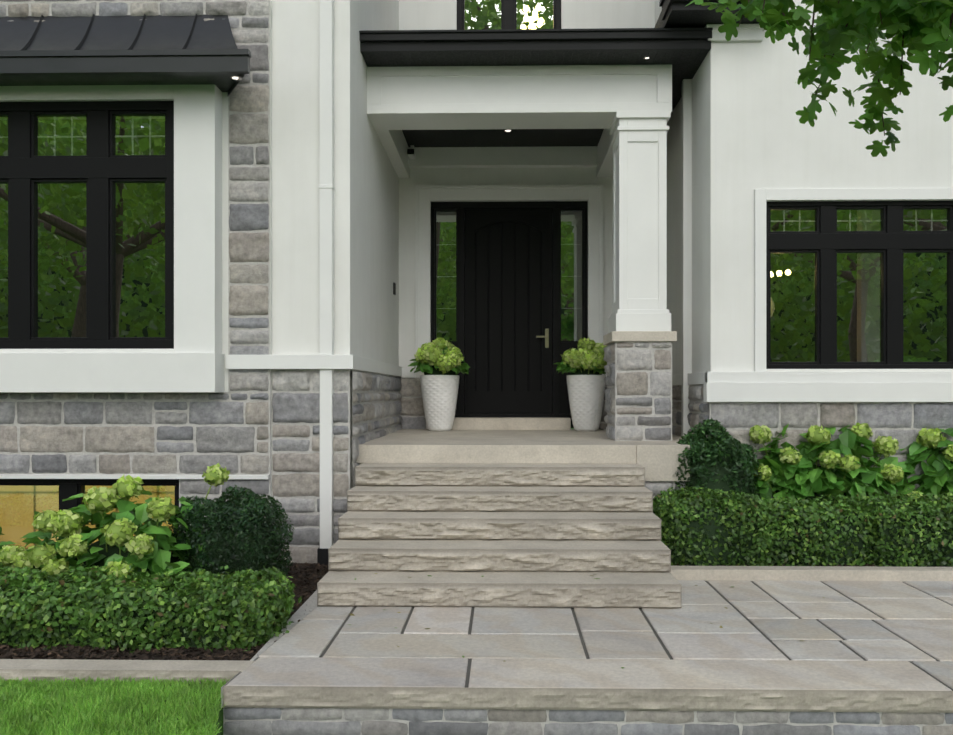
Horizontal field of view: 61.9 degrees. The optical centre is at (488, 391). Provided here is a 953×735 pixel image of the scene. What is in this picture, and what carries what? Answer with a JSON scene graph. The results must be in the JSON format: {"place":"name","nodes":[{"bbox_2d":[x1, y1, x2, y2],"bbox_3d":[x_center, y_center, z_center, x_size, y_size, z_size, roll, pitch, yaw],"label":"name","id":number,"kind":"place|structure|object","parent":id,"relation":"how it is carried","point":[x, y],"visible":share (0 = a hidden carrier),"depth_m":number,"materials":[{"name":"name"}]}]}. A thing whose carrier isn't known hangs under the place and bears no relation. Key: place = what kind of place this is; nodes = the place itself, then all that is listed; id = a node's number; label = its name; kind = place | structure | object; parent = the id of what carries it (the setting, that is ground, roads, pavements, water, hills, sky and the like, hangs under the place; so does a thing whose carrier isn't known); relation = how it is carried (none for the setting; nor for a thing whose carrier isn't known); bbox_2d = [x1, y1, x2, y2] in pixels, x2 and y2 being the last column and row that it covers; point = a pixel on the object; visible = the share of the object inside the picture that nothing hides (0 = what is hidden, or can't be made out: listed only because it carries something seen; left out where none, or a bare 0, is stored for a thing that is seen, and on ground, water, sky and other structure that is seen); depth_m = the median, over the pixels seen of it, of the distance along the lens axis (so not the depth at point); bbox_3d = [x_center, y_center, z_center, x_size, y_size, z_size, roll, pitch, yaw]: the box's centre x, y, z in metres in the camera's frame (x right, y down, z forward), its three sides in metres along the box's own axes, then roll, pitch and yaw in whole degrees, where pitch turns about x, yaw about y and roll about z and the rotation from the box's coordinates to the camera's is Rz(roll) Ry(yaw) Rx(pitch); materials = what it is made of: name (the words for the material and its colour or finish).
{"place":"outdoors","nodes":[
{"label":"outdoors","id":0,"kind":"place"},
{"bbox_2d":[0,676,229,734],"bbox_3d":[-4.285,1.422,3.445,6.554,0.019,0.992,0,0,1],"label":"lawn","id":1,"kind":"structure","parent":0,"point":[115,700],"depth_m":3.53,"materials":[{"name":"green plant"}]},
{"bbox_2d":[0,463,229,580],"bbox_3d":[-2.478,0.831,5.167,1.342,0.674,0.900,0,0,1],"label":"hydrangea flowers","id":2,"kind":"object","parent":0,"point":[76,550],"visible":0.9,"depth_m":4.89,"materials":[{"name":"green plant"}]},
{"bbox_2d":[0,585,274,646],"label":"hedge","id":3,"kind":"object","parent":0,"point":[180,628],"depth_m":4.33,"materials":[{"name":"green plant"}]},
{"bbox_2d":[0,563,327,660],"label":"bed soil","id":4,"kind":"structure","parent":0,"point":[184,652],"depth_m":4.26,"materials":[{"name":"brown soil"}]},
{"bbox_2d":[0,527,15,568],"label":"hydrangea leaves","id":5,"kind":"object","parent":4,"relation":"on","point":[8,543],"visible":0.08,"depth_m":5.40,"materials":[{"name":"green plant"}]},
{"bbox_2d":[21,489,208,585],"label":"hydrangea leaves","id":6,"kind":"object","parent":4,"relation":"on","point":[157,560],"visible":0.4,"depth_m":5.03,"materials":[{"name":"green plant"}]},
{"bbox_2d":[74,536,176,573],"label":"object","id":7,"kind":"object","parent":4,"relation":"on","point":[114,549],"visible":0.1,"depth_m":5.07,"materials":[{"name":"green plant"}]},
{"bbox_2d":[0,633,284,660],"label":"mulch","id":8,"kind":"object","parent":4,"relation":"on","point":[162,651],"visible":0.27,"depth_m":4.20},
{"bbox_2d":[0,558,301,653],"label":"hedge","id":9,"kind":"object","parent":4,"relation":"on","point":[109,596],"visible":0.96,"depth_m":4.32,"materials":[{"name":"green plant"}]},
{"bbox_2d":[166,485,293,574],"bbox_3d":[-1.706,0.982,5.387,0.792,0.681,0.804,0,0,45],"label":"yew globe","id":10,"kind":"object","parent":4,"relation":"on","point":[260,506],"visible":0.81,"depth_m":5.17,"materials":[{"name":"green plant"}]},
{"bbox_2d":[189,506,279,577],"bbox_3d":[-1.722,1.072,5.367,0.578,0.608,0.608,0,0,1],"label":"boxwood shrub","id":11,"kind":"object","parent":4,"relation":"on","point":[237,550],"visible":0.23,"depth_m":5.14,"materials":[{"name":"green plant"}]},
{"bbox_2d":[274,562,328,626],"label":"mulch","id":12,"kind":"object","parent":4,"relation":"on","point":[311,577],"visible":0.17,"depth_m":5.89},
{"bbox_2d":[0,566,952,671],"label":"curbs","id":13,"kind":"structure","parent":4,"relation":"on","point":[821,573],"depth_m":5.72,"materials":[{"name":"stone"}]},
{"bbox_2d":[682,440,753,501],"bbox_3d":[1.903,0.862,6.700,0.628,0.924,0.449,0,0,1],"label":"boxwood shrub","id":14,"kind":"object","parent":4,"relation":"on","point":[722,471],"visible":0.1,"depth_m":6.52,"materials":[{"name":"green plant"}]},
{"bbox_2d":[674,418,762,502],"bbox_3d":[1.889,0.709,6.703,0.873,0.989,0.640,0,0,1],"label":"yew","id":15,"kind":"object","parent":4,"relation":"on","point":[698,438],"visible":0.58,"depth_m":6.54,"materials":[{"name":"green plant"}]},
{"bbox_2d":[653,485,952,566],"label":"hedge","id":16,"kind":"object","parent":4,"relation":"on","point":[926,504],"visible":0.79,"depth_m":6.03,"materials":[{"name":"green plant"}]},
{"bbox_2d":[677,563,944,566],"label":"mulch","id":17,"kind":"object","parent":4,"relation":"on","point":[815,565],"visible":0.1,"depth_m":6.04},
{"bbox_2d":[752,424,903,502],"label":"hydrangea leaves","id":18,"kind":"object","parent":4,"relation":"on","point":[811,479],"visible":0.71,"depth_m":6.68,"materials":[{"name":"green plant"}]},
{"bbox_2d":[753,426,900,502],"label":"hydrangea flowers","id":19,"kind":"object","parent":18,"relation":"attached to","point":[818,437],"visible":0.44,"depth_m":6.66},
{"bbox_2d":[749,423,903,483],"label":"hydrangea flowers","id":20,"kind":"object","parent":19,"relation":"attached to","point":[885,444],"visible":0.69,"depth_m":6.65,"materials":[{"name":"green plant"}]},
{"bbox_2d":[886,428,952,495],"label":"hydrangea leaves","id":21,"kind":"object","parent":4,"relation":"on","point":[936,477],"visible":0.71,"depth_m":6.71,"materials":[{"name":"green plant"}]},
{"bbox_2d":[903,428,952,504],"bbox_3d":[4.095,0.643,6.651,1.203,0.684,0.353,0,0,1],"label":"hydrangea flowers","id":22,"kind":"object","parent":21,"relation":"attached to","point":[935,438],"visible":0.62,"depth_m":6.67,"materials":[{"name":"green plant"}]},
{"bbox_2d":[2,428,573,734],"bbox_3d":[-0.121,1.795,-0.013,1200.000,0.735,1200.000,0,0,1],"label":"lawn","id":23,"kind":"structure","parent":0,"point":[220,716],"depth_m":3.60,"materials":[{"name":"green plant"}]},
{"bbox_2d":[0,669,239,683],"bbox_3d":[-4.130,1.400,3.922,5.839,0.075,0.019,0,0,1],"label":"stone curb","id":24,"kind":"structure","parent":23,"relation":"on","point":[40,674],"depth_m":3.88,"materials":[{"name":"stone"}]},
{"bbox_2d":[221,590,317,707],"bbox_3d":[2.876,1.712,4.657,8.180,0.700,2.150,0,0,1],"label":"stone edging","id":25,"kind":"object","parent":23,"relation":"on","point":[310,604],"visible":0.1,"depth_m":4.79,"materials":[{"name":"grey stone"}]},
{"bbox_2d":[223,707,952,734],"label":"stone retaining wall","id":26,"kind":"structure","parent":25,"relation":"attached to","point":[299,721],"depth_m":3.66,"materials":[{"name":"stone"}]},
{"bbox_2d":[223,686,952,712],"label":"coping edge","id":27,"kind":"object","parent":25,"relation":"on","point":[595,699],"visible":1,"depth_m":3.64,"materials":[{"name":"stone"}]},
{"bbox_2d":[225,580,952,690],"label":"patio flags","id":28,"kind":"object","parent":25,"relation":"on","point":[878,635],"visible":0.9,"depth_m":4.29,"materials":[{"name":"grey stone"}]},
{"bbox_2d":[317,467,681,607],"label":"stair risers","id":29,"kind":"object","parent":28,"relation":"on","point":[512,594],"visible":1,"depth_m":5.62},
{"bbox_2d":[319,331,689,583],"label":"stone steps","id":30,"kind":"structure","parent":28,"relation":"on","point":[511,442],"depth_m":6.58,"materials":[{"name":"stone"}]},
{"bbox_2d":[566,375,605,431],"bbox_3d":[1.100,0.129,8.965,0.449,0.630,0.449,0,0,1],"label":"pot","id":31,"kind":"object","parent":30,"relation":"on","point":[586,393],"visible":1,"depth_m":8.81,"materials":[{"name":"ceramic"}]},
{"bbox_2d":[554,349,605,374],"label":"plant leaves","id":32,"kind":"object","parent":31,"relation":"on","point":[563,368],"visible":0.21,"depth_m":8.82,"materials":[{"name":"green plant"}]},
{"bbox_2d":[560,337,606,374],"bbox_3d":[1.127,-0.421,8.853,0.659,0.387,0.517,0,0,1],"label":"hydrangea flowers","id":33,"kind":"object","parent":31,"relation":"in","point":[589,356],"visible":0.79,"depth_m":8.70,"materials":[{"name":"green plant"}]},
{"bbox_2d":[570,367,601,374],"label":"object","id":34,"kind":"object","parent":31,"relation":"in","point":[578,372],"visible":0.1,"depth_m":8.82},
{"bbox_2d":[347,573,823,667],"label":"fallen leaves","id":35,"kind":"object","parent":28,"relation":"on","point":[504,660],"visible":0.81,"depth_m":4.88,"materials":[{"name":"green plant"}]},
{"bbox_2d":[420,375,459,430],"bbox_3d":[-0.554,0.129,8.996,0.449,0.630,0.449,0,0,1],"label":"pot","id":36,"kind":"object","parent":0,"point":[439,395],"visible":1,"depth_m":8.84,"materials":[{"name":"ceramic"}]},
{"bbox_2d":[414,338,463,374],"bbox_3d":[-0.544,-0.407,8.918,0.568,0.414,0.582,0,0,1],"label":"hydrangea flowers","id":37,"kind":"object","parent":36,"relation":"on","point":[438,351],"visible":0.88,"depth_m":8.76,"materials":[{"name":"green plant"}]},
{"bbox_2d":[408,346,470,374],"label":"plant leaves","id":38,"kind":"object","parent":36,"relation":"on","point":[462,368],"visible":0.27,"depth_m":8.87,"materials":[{"name":"green plant"}]},
{"bbox_2d":[424,365,455,374],"bbox_3d":[-0.554,-0.211,8.996,0.354,0.264,0.336,0,0,1],"label":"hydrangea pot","id":39,"kind":"object","parent":36,"relation":"on","point":[438,372],"visible":0.12,"depth_m":8.86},
{"bbox_2d":[222,0,952,495],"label":"stucco walls","id":40,"kind":"structure","parent":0,"point":[750,132],"depth_m":6.89,"materials":[{"name":"white paint"}]},
{"bbox_2d":[0,14,250,95],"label":"bay roof","id":41,"kind":"structure","parent":40,"relation":"attached to","point":[196,49],"depth_m":6.22,"materials":[{"name":"grey metal"}]},
{"bbox_2d":[232,57,648,131],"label":"recessed lights","id":42,"kind":"object","parent":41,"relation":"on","point":[235,78],"visible":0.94,"depth_m":7.07},
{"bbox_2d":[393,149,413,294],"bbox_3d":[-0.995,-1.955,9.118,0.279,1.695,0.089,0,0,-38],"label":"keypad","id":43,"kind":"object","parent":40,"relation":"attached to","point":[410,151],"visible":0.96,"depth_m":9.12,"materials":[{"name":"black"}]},
{"bbox_2d":[0,0,952,547],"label":"white trim","id":44,"kind":"structure","parent":40,"relation":"attached to","point":[626,110],"depth_m":6.88,"materials":[{"name":"paint"}]},
{"bbox_2d":[0,0,952,563],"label":"stone veneer","id":45,"kind":"object","parent":40,"relation":"attached to","point":[134,432],"visible":0.52,"depth_m":6.44,"materials":[{"name":"grey stone"}]},
{"bbox_2d":[0,0,952,560],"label":"window frames","id":46,"kind":"structure","parent":40,"relation":"attached to","point":[98,168],"depth_m":6.51,"materials":[{"name":"black"}]},
{"bbox_2d":[0,0,948,550],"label":"glass panes","id":47,"kind":"object","parent":46,"relation":"in","point":[138,260],"visible":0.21,"depth_m":6.93,"materials":[{"name":"green glass"}]},
{"bbox_2d":[465,209,551,413],"bbox_3d":[0.237,-0.966,9.572,1.052,2.457,0.050,0,0,1],"label":"front door","id":48,"kind":"structure","parent":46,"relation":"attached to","point":[508,293],"depth_m":9.56,"materials":[{"name":"black wood"}]},
{"bbox_2d":[536,329,548,347],"bbox_3d":[0.643,-0.643,9.510,0.152,0.230,0.066,0,0,1],"label":"door handle","id":49,"kind":"object","parent":48,"relation":"attached to","point":[546,336],"visible":1,"depth_m":9.53,"materials":[{"name":"metal"}]},
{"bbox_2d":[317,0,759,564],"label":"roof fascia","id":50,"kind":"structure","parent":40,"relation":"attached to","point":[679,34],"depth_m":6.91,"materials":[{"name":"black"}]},
{"bbox_2d":[402,129,603,146],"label":"porch ceiling","id":51,"kind":"structure","parent":50,"relation":"attached to","point":[504,138],"depth_m":9.02,"materials":[{"name":"black"}]},
{"bbox_2d":[408,145,415,158],"bbox_3d":[-0.899,-2.813,9.268,0.070,0.150,0.190,0,0,1],"label":"security camera","id":52,"kind":"object","parent":51,"relation":"hanging from","point":[412,156],"visible":0.69,"depth_m":9.28,"materials":[{"name":"paint"}]},
{"bbox_2d":[772,466,847,507],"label":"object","id":53,"kind":"object","parent":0,"point":[815,495],"depth_m":6.73,"materials":[{"name":"green plant"}]},
{"bbox_2d":[686,0,952,156],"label":"leaves","id":54,"kind":"object","parent":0,"point":[923,26],"depth_m":2.89,"materials":[{"name":"green plant"}]}
]}

